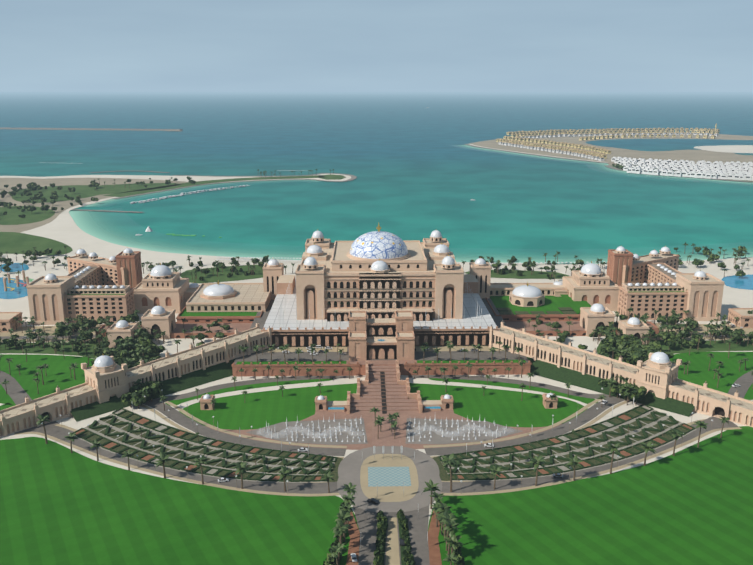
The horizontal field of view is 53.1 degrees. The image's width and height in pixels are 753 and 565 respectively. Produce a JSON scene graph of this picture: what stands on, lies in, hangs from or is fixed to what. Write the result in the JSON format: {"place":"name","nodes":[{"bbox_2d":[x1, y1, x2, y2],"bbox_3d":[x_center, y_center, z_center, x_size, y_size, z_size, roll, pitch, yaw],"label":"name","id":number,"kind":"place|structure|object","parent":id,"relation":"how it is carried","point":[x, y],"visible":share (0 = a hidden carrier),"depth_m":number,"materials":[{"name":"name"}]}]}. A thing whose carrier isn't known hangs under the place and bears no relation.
{"place":"outdoors","nodes":[
{"label":"outdoors","id":0,"kind":"place"},
{"bbox_2d":[0,92,752,564],"bbox_3d":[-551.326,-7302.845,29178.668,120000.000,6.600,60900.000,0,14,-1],"label":"ground","id":1,"kind":"structure","parent":0,"point":[406,164],"depth_m":728.35,"materials":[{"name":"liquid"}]},
{"bbox_2d":[3,337,14,348],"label":"tree","id":2,"kind":"object","parent":1,"relation":"on","point":[9,342],"visible":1,"depth_m":509.32,"materials":[{"name":"green plant"}]},
{"bbox_2d":[26,205,36,212],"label":"tree","id":3,"kind":"object","parent":1,"relation":"on","point":[31,208],"visible":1,"depth_m":1069.17,"materials":[{"name":"green plant"}]},
{"bbox_2d":[36,365,45,384],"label":"palm","id":4,"kind":"object","parent":1,"relation":"on","point":[40,367],"visible":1,"depth_m":449.34,"materials":[{"name":"green plant"}]},
{"bbox_2d":[36,414,49,443],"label":"palm","id":5,"kind":"object","parent":1,"relation":"on","point":[41,418],"visible":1,"depth_m":373.83,"materials":[{"name":"green plant"}]},
{"bbox_2d":[55,327,67,339],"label":"tree","id":6,"kind":"object","parent":1,"relation":"on","point":[62,331],"visible":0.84,"depth_m":527.32,"materials":[{"name":"green plant"}]},
{"bbox_2d":[64,432,78,452],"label":"palm","id":7,"kind":"object","parent":1,"relation":"on","point":[71,437],"visible":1,"depth_m":365.33,"materials":[{"name":"green plant"}]},
{"bbox_2d":[73,345,83,354],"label":"tree","id":8,"kind":"object","parent":1,"relation":"on","point":[78,348],"visible":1,"depth_m":499.31,"materials":[{"name":"green plant"}]},
{"bbox_2d":[80,330,92,342],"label":"tree","id":9,"kind":"object","parent":1,"relation":"on","point":[89,336],"visible":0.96,"depth_m":522.58,"materials":[{"name":"green plant"}]},
{"bbox_2d":[82,320,93,328],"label":"tree","id":10,"kind":"object","parent":1,"relation":"on","point":[90,325],"visible":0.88,"depth_m":549.67,"materials":[{"name":"green plant"}]},
{"bbox_2d":[90,440,103,460],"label":"palm","id":11,"kind":"object","parent":1,"relation":"on","point":[95,443],"visible":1,"depth_m":357.47,"materials":[{"name":"green plant"}]},
{"bbox_2d":[93,346,106,357],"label":"tree","id":12,"kind":"object","parent":1,"relation":"on","point":[95,352],"visible":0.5,"depth_m":486.03,"materials":[{"name":"green plant"}]},
{"bbox_2d":[97,316,106,323],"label":"tree","id":13,"kind":"object","parent":1,"relation":"on","point":[100,320],"visible":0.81,"depth_m":559.84,"materials":[{"name":"green plant"}]},
{"bbox_2d":[95,348,108,356],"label":"tree","id":14,"kind":"object","parent":1,"relation":"on","point":[104,351],"visible":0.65,"depth_m":483.65,"materials":[{"name":"green plant"}]},
{"bbox_2d":[113,350,128,357],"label":"tree","id":15,"kind":"object","parent":1,"relation":"on","point":[122,353],"visible":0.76,"depth_m":478.59,"materials":[{"name":"green plant"}]},
{"bbox_2d":[116,337,133,346],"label":"tree","id":16,"kind":"object","parent":1,"relation":"on","point":[121,340],"visible":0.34,"depth_m":502.43,"materials":[{"name":"green plant"}]},
{"bbox_2d":[121,449,134,469],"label":"palm","id":17,"kind":"object","parent":1,"relation":"on","point":[128,453],"visible":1,"depth_m":348.73,"materials":[{"name":"green plant"}]},
{"bbox_2d":[121,391,138,407],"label":"tree","id":18,"kind":"object","parent":1,"relation":"on","point":[128,398],"visible":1,"depth_m":415.01,"materials":[{"name":"green plant"}]},
{"bbox_2d":[126,313,139,321],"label":"tree","id":19,"kind":"object","parent":1,"relation":"on","point":[132,319],"visible":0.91,"depth_m":563.56,"materials":[{"name":"green plant"}]},
{"bbox_2d":[129,348,142,354],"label":"tree","id":20,"kind":"object","parent":1,"relation":"on","point":[131,351],"visible":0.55,"depth_m":487.87,"materials":[{"name":"green plant"}]},
{"bbox_2d":[133,395,143,408],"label":"tree","id":21,"kind":"object","parent":1,"relation":"on","point":[139,401],"visible":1,"depth_m":414.20,"materials":[{"name":"green plant"}]},
{"bbox_2d":[138,339,152,347],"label":"tree","id":22,"kind":"object","parent":1,"relation":"on","point":[148,342],"visible":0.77,"depth_m":504.79,"materials":[{"name":"green plant"}]},
{"bbox_2d":[140,383,161,401],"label":"tree","id":23,"kind":"object","parent":1,"relation":"on","point":[152,389],"visible":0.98,"depth_m":423.84,"materials":[{"name":"green plant"}]},
{"bbox_2d":[147,345,164,355],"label":"tree","id":24,"kind":"object","parent":1,"relation":"on","point":[158,350],"visible":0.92,"depth_m":491.51,"materials":[{"name":"green plant"}]},
{"bbox_2d":[154,452,171,478],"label":"palm","id":25,"kind":"object","parent":1,"relation":"on","point":[162,458],"visible":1,"depth_m":340.41,"materials":[{"name":"green plant"}]},
{"bbox_2d":[135,185,249,202],"bbox_3d":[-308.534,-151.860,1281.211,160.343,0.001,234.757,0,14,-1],"label":"pontoons","id":26,"kind":"object","parent":1,"relation":"on","point":[190,193],"visible":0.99,"depth_m":1278.11,"materials":[{"name":"white"}]},
{"bbox_2d":[193,325,204,330],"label":"tree","id":27,"kind":"object","parent":1,"relation":"on","point":[199,328],"visible":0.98,"depth_m":542.35,"materials":[{"name":"green plant"}]},
{"bbox_2d":[190,457,210,483],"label":"palm","id":28,"kind":"object","parent":1,"relation":"on","point":[200,461],"visible":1,"depth_m":335.11,"materials":[{"name":"green plant"}]},
{"bbox_2d":[86,180,318,206],"bbox_3d":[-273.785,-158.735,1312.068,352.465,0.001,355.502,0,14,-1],"label":"breakwater","id":29,"kind":"object","parent":1,"relation":"on","point":[97,203],"visible":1,"depth_m":1310.81,"materials":[{"name":"beige stone"}]},
{"bbox_2d":[72,408,342,482],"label":"parterre","id":30,"kind":"object","parent":1,"relation":"on","point":[182,448],"visible":0.81,"depth_m":365.94,"materials":[{"name":"plant"}]},
{"bbox_2d":[232,462,248,488],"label":"palm","id":31,"kind":"object","parent":1,"relation":"on","point":[240,467],"visible":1,"depth_m":330.70,"materials":[{"name":"green plant"}]},
{"bbox_2d":[278,467,290,490],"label":"palm","id":32,"kind":"object","parent":1,"relation":"on","point":[283,472],"visible":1,"depth_m":329.37,"materials":[{"name":"green plant"}]},
{"bbox_2d":[321,471,334,492],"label":"palm","id":33,"kind":"object","parent":1,"relation":"on","point":[327,476],"visible":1,"depth_m":328.35,"materials":[{"name":"green plant"}]},
{"bbox_2d":[323,553,338,564],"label":"palm tree","id":34,"kind":"object","parent":1,"relation":"on","point":[330,560],"visible":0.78,"depth_m":277.58,"materials":[{"name":"green plant"}]},
{"bbox_2d":[328,545,341,564],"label":"palm","id":35,"kind":"object","parent":1,"relation":"on","point":[337,549],"visible":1,"depth_m":272.47,"materials":[{"name":"green plant"}]},
{"bbox_2d":[332,542,347,564],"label":"palm","id":36,"kind":"object","parent":1,"relation":"on","point":[342,545],"visible":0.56,"depth_m":278.64,"materials":[{"name":"green plant"}]},
{"bbox_2d":[333,520,350,543],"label":"palm","id":37,"kind":"object","parent":1,"relation":"on","point":[339,527],"visible":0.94,"depth_m":280.32,"materials":[{"name":"green plant"}]},
{"bbox_2d":[334,508,354,541],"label":"palm","id":38,"kind":"object","parent":1,"relation":"on","point":[344,517],"visible":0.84,"depth_m":292.13,"materials":[{"name":"green plant"}]},
{"bbox_2d":[339,503,352,524],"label":"palm","id":39,"kind":"object","parent":1,"relation":"on","point":[346,507],"visible":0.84,"depth_m":297.61,"materials":[{"name":"green plant"}]},
{"bbox_2d":[342,493,355,524],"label":"palm","id":40,"kind":"object","parent":1,"relation":"on","point":[349,498],"visible":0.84,"depth_m":302.41,"materials":[{"name":"green plant"}]},
{"bbox_2d":[342,482,356,503],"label":"palm","id":41,"kind":"object","parent":1,"relation":"on","point":[349,488],"visible":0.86,"depth_m":314.80,"materials":[{"name":"green plant"}]},
{"bbox_2d":[0,223,752,436],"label":"palace","id":42,"kind":"structure","parent":1,"relation":"on","point":[374,325],"depth_m":514.16,"materials":[{"name":"stone"}]},
{"bbox_2d":[276,344,289,362],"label":"palm","id":43,"kind":"object","parent":42,"relation":"on","point":[283,348],"visible":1,"depth_m":463.94,"materials":[{"name":"green plant"}]},
{"bbox_2d":[45,230,705,399],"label":"domes","id":44,"kind":"structure","parent":42,"relation":"attached to","point":[378,245],"depth_m":539.37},
{"bbox_2d":[0,107,752,298],"bbox_3d":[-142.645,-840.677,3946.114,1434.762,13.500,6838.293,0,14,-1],"label":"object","id":45,"kind":"object","parent":1,"relation":"on","point":[12,288],"visible":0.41,"depth_m":693.71,"materials":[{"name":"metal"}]},
{"bbox_2d":[373,556,382,564],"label":"tree","id":46,"kind":"object","parent":1,"relation":"on","point":[378,560],"visible":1,"depth_m":278.37,"materials":[{"name":"green plant"}]},
{"bbox_2d":[373,551,382,560],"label":"tree","id":47,"kind":"object","parent":1,"relation":"on","point":[378,553],"visible":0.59,"depth_m":281.69,"materials":[{"name":"green plant"}]},
{"bbox_2d":[374,420,382,438],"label":"palm","id":48,"kind":"object","parent":1,"relation":"on","point":[378,422],"visible":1,"depth_m":379.33,"materials":[{"name":"green plant"}]},
{"bbox_2d":[377,542,384,551],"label":"tree","id":49,"kind":"object","parent":1,"relation":"on","point":[380,547],"visible":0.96,"depth_m":287.55,"materials":[{"name":"green plant"}]},
{"bbox_2d":[376,527,385,534],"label":"tree","id":50,"kind":"object","parent":1,"relation":"on","point":[382,530],"visible":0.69,"depth_m":297.73,"materials":[{"name":"green plant"}]},
{"bbox_2d":[376,510,386,519],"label":"bush","id":51,"kind":"object","parent":1,"relation":"on","point":[380,513],"visible":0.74,"depth_m":307.92,"materials":[{"name":"green plant"}]},
{"bbox_2d":[22,324,742,561],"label":"cars","id":52,"kind":"object","parent":1,"relation":"on","point":[371,500],"visible":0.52,"depth_m":372.30,"materials":[{"name":"white metal"}]},
{"bbox_2d":[377,519,387,528],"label":"bush","id":53,"kind":"object","parent":1,"relation":"on","point":[382,523],"visible":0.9,"depth_m":301.79,"materials":[{"name":"green plant"}]},
{"bbox_2d":[260,415,506,441],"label":"fountains","id":54,"kind":"object","parent":1,"relation":"on","point":[356,423],"visible":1,"depth_m":389.27,"materials":[{"name":"white liquid"}]},
{"bbox_2d":[386,413,396,431],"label":"palm","id":55,"kind":"object","parent":1,"relation":"on","point":[390,417],"visible":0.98,"depth_m":386.98,"materials":[{"name":"green plant"}]},
{"bbox_2d":[390,420,397,438],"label":"palm","id":56,"kind":"object","parent":1,"relation":"on","point":[394,422],"visible":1,"depth_m":378.85,"materials":[{"name":"green plant"}]},
{"bbox_2d":[396,509,405,519],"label":"bush","id":57,"kind":"object","parent":1,"relation":"on","point":[400,512],"visible":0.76,"depth_m":308.39,"materials":[{"name":"green plant"}]},
{"bbox_2d":[400,522,408,529],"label":"bush","id":58,"kind":"object","parent":1,"relation":"on","point":[404,525],"visible":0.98,"depth_m":301.85,"materials":[{"name":"green plant"}]},
{"bbox_2d":[402,550,413,562],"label":"bush","id":59,"kind":"object","parent":1,"relation":"on","point":[407,555],"visible":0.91,"depth_m":280.35,"materials":[{"name":"green plant"}]},
{"bbox_2d":[406,558,415,564],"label":"bush","id":60,"kind":"object","parent":1,"relation":"on","point":[410,561],"visible":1,"depth_m":278.16,"materials":[{"name":"green plant"}]},
{"bbox_2d":[422,479,439,508],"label":"palm","id":61,"kind":"object","parent":1,"relation":"on","point":[431,487],"visible":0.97,"depth_m":316.13,"materials":[{"name":"green plant"}]},
{"bbox_2d":[429,492,444,518],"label":"palm","id":62,"kind":"object","parent":1,"relation":"on","point":[437,496],"visible":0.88,"depth_m":307.38,"materials":[{"name":"green plant"}]},
{"bbox_2d":[430,501,445,526],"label":"palm","id":63,"kind":"object","parent":1,"relation":"on","point":[436,505],"visible":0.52,"depth_m":302.89,"materials":[{"name":"green plant"}]},
{"bbox_2d":[434,507,454,539],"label":"palm","id":64,"kind":"object","parent":1,"relation":"on","point":[440,515],"visible":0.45,"depth_m":293.46,"materials":[{"name":"green plant"}]},
{"bbox_2d":[437,502,452,530],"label":"palm","id":65,"kind":"object","parent":1,"relation":"on","point":[442,508],"visible":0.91,"depth_m":296.51,"materials":[{"name":"green plant"}]},
{"bbox_2d":[440,515,456,550],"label":"palm","id":66,"kind":"object","parent":1,"relation":"on","point":[450,518],"visible":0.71,"depth_m":286.89,"materials":[{"name":"green plant"}]},
{"bbox_2d":[440,520,461,553],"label":"palm","id":67,"kind":"object","parent":1,"relation":"on","point":[451,526],"visible":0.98,"depth_m":280.31,"materials":[{"name":"green plant"}]},
{"bbox_2d":[440,453,461,491],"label":"palm","id":68,"kind":"object","parent":1,"relation":"on","point":[450,460],"visible":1,"depth_m":327.31,"materials":[{"name":"green plant"}]},
{"bbox_2d":[442,551,459,564],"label":"palm","id":69,"kind":"object","parent":1,"relation":"on","point":[450,557],"visible":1,"depth_m":273.16,"materials":[{"name":"green plant"}]},
{"bbox_2d":[441,533,462,553],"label":"palm","id":70,"kind":"object","parent":1,"relation":"on","point":[453,540],"visible":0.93,"depth_m":280.28,"materials":[{"name":"green plant"}]},
{"bbox_2d":[450,546,461,556],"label":"palm tree","id":71,"kind":"object","parent":1,"relation":"on","point":[458,551],"visible":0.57,"depth_m":283.04,"materials":[{"name":"green plant"}]},
{"bbox_2d":[453,555,464,564],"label":"palm tree","id":72,"kind":"object","parent":1,"relation":"on","point":[462,559],"visible":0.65,"depth_m":278.80,"materials":[{"name":"green plant"}]},
{"bbox_2d":[487,465,503,489],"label":"palm","id":73,"kind":"object","parent":1,"relation":"on","point":[495,469],"visible":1,"depth_m":331.21,"materials":[{"name":"green plant"}]},
{"bbox_2d":[527,454,546,485],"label":"palm","id":74,"kind":"object","parent":1,"relation":"on","point":[538,460],"visible":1,"depth_m":332.87,"materials":[{"name":"green plant"}]},
{"bbox_2d":[551,321,560,327],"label":"tree","id":75,"kind":"object","parent":1,"relation":"on","point":[556,324],"visible":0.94,"depth_m":549.27,"materials":[{"name":"green plant"}]},
{"bbox_2d":[433,404,696,480],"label":"parterre","id":76,"kind":"object","parent":1,"relation":"on","point":[646,422],"visible":0.91,"depth_m":368.90,"materials":[{"name":"plant"}]},
{"bbox_2d":[565,455,584,480],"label":"palm","id":77,"kind":"object","parent":1,"relation":"on","point":[575,461],"visible":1,"depth_m":338.33,"materials":[{"name":"green plant"}]},
{"bbox_2d":[598,378,607,386],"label":"tree","id":78,"kind":"object","parent":1,"relation":"on","point":[603,382],"visible":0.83,"depth_m":442.28,"materials":[{"name":"green plant"}]},
{"bbox_2d":[599,346,610,353],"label":"tree","id":79,"kind":"object","parent":1,"relation":"on","point":[607,349],"visible":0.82,"depth_m":492.61,"materials":[{"name":"green plant"}]},
{"bbox_2d":[600,342,613,352],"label":"tree","id":80,"kind":"object","parent":1,"relation":"on","point":[602,346],"visible":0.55,"depth_m":497.38,"materials":[{"name":"green plant"}]},
{"bbox_2d":[599,337,615,345],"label":"tree","id":81,"kind":"object","parent":1,"relation":"on","point":[610,340],"visible":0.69,"depth_m":503.03,"materials":[{"name":"green plant"}]},
{"bbox_2d":[463,145,752,183],"bbox_3d":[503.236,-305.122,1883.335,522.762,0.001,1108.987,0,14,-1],"label":"breakwater","id":82,"kind":"object","parent":1,"relation":"on","point":[603,164],"visible":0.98,"depth_m":1671.47,"materials":[{"name":"beige stone"}]},
{"bbox_2d":[606,377,616,396],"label":"palm","id":83,"kind":"object","parent":1,"relation":"on","point":[611,381],"visible":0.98,"depth_m":430.66,"materials":[{"name":"green plant"}]},
{"bbox_2d":[607,443,621,473],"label":"palm","id":84,"kind":"object","parent":1,"relation":"on","point":[614,448],"visible":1,"depth_m":343.31,"materials":[{"name":"green plant"}]},
{"bbox_2d":[610,383,623,397],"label":"tree","id":85,"kind":"object","parent":1,"relation":"on","point":[616,389],"visible":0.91,"depth_m":427.93,"materials":[{"name":"green plant"}]},
{"bbox_2d":[614,337,627,349],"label":"tree","id":86,"kind":"object","parent":1,"relation":"on","point":[620,344],"visible":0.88,"depth_m":500.17,"materials":[{"name":"green plant"}]},
{"bbox_2d":[614,334,629,343],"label":"tree","id":87,"kind":"object","parent":1,"relation":"on","point":[624,337],"visible":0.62,"depth_m":507.40,"materials":[{"name":"green plant"}]},
{"bbox_2d":[496,123,752,180],"bbox_3d":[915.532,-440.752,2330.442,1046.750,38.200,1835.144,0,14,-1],"label":"villas","id":88,"kind":"object","parent":1,"relation":"on","point":[737,170],"visible":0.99,"depth_m":2066.05,"materials":[{"name":"white stone"}]},
{"bbox_2d":[622,347,636,354],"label":"tree","id":89,"kind":"object","parent":1,"relation":"on","point":[628,349],"visible":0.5,"depth_m":487.03,"materials":[{"name":"green plant"}]},
{"bbox_2d":[624,354,640,364],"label":"tree","id":90,"kind":"object","parent":1,"relation":"on","point":[632,360],"visible":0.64,"depth_m":467.39,"materials":[{"name":"green plant"}]},
{"bbox_2d":[626,340,641,346],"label":"tree","id":91,"kind":"object","parent":1,"relation":"on","point":[630,342],"visible":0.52,"depth_m":498.90,"materials":[{"name":"green plant"}]},
{"bbox_2d":[628,386,646,404],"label":"tree","id":92,"kind":"object","parent":1,"relation":"on","point":[640,392],"visible":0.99,"depth_m":418.40,"materials":[{"name":"green plant"}]},
{"bbox_2d":[641,350,653,356],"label":"tree","id":93,"kind":"object","parent":1,"relation":"on","point":[646,353],"visible":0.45,"depth_m":476.49,"materials":[{"name":"green plant"}]},
{"bbox_2d":[638,441,656,465],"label":"palm","id":94,"kind":"object","parent":1,"relation":"on","point":[648,446],"visible":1,"depth_m":351.36,"materials":[{"name":"green plant"}]},
{"bbox_2d":[649,340,661,349],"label":"tree","id":95,"kind":"object","parent":1,"relation":"on","point":[656,343],"visible":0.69,"depth_m":500.57,"materials":[{"name":"green plant"}]},
{"bbox_2d":[656,317,666,324],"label":"tree","id":96,"kind":"object","parent":1,"relation":"on","point":[660,320],"visible":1,"depth_m":559.33,"materials":[{"name":"green plant"}]},
{"bbox_2d":[657,330,669,341],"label":"tree","id":97,"kind":"object","parent":1,"relation":"on","point":[663,335],"visible":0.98,"depth_m":525.02,"materials":[{"name":"green plant"}]},
{"bbox_2d":[664,338,675,348],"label":"tree","id":98,"kind":"object","parent":1,"relation":"on","point":[670,342],"visible":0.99,"depth_m":508.40,"materials":[{"name":"green plant"}]},
{"bbox_2d":[671,334,680,340],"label":"tree","id":99,"kind":"object","parent":1,"relation":"on","point":[676,337],"visible":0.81,"depth_m":520.85,"materials":[{"name":"green plant"}]},
{"bbox_2d":[668,427,685,455],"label":"palm","id":100,"kind":"object","parent":1,"relation":"on","point":[676,434],"visible":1,"depth_m":360.93,"materials":[{"name":"green plant"}]},
{"bbox_2d":[677,338,687,347],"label":"tree","id":101,"kind":"object","parent":1,"relation":"on","point":[684,341],"visible":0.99,"depth_m":513.02,"materials":[{"name":"green plant"}]},
{"bbox_2d":[691,337,701,347],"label":"tree","id":102,"kind":"object","parent":1,"relation":"on","point":[696,340],"visible":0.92,"depth_m":513.04,"materials":[{"name":"green plant"}]},
{"bbox_2d":[692,258,701,267],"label":"tree","id":103,"kind":"object","parent":1,"relation":"on","point":[696,261],"visible":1,"depth_m":743.80,"materials":[{"name":"green plant"}]},
{"bbox_2d":[694,421,707,447],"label":"palm","id":104,"kind":"object","parent":1,"relation":"on","point":[702,424],"visible":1,"depth_m":369.86,"materials":[{"name":"green plant"}]},
{"bbox_2d":[719,416,729,437],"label":"palm","id":105,"kind":"object","parent":1,"relation":"on","point":[724,419],"visible":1,"depth_m":379.61,"materials":[{"name":"green plant"}]},
{"bbox_2d":[730,334,742,343],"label":"tree","id":106,"kind":"object","parent":1,"relation":"on","point":[738,337],"visible":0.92,"depth_m":520.50,"materials":[{"name":"green plant"}]},
{"bbox_2d":[735,270,745,276],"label":"tree","id":107,"kind":"object","parent":1,"relation":"on","point":[740,273],"visible":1,"depth_m":702.13,"materials":[{"name":"green plant"}]},
{"bbox_2d":[0,0,752,91],"label":"sky","id":108,"kind":"structure","parent":0,"point":[46,45],"materials":[{"name":"blue"}]},
{"bbox_2d":[41,281,712,547],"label":"palm trees","id":109,"kind":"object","parent":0,"point":[382,446],"depth_m":385.04,"materials":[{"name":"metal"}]},
{"bbox_2d":[69,210,752,263],"bbox_3d":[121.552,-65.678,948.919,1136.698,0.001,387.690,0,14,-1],"label":"beach","id":110,"kind":"structure","parent":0,"point":[84,221],"depth_m":820.12,"materials":[{"name":"beige sand"}]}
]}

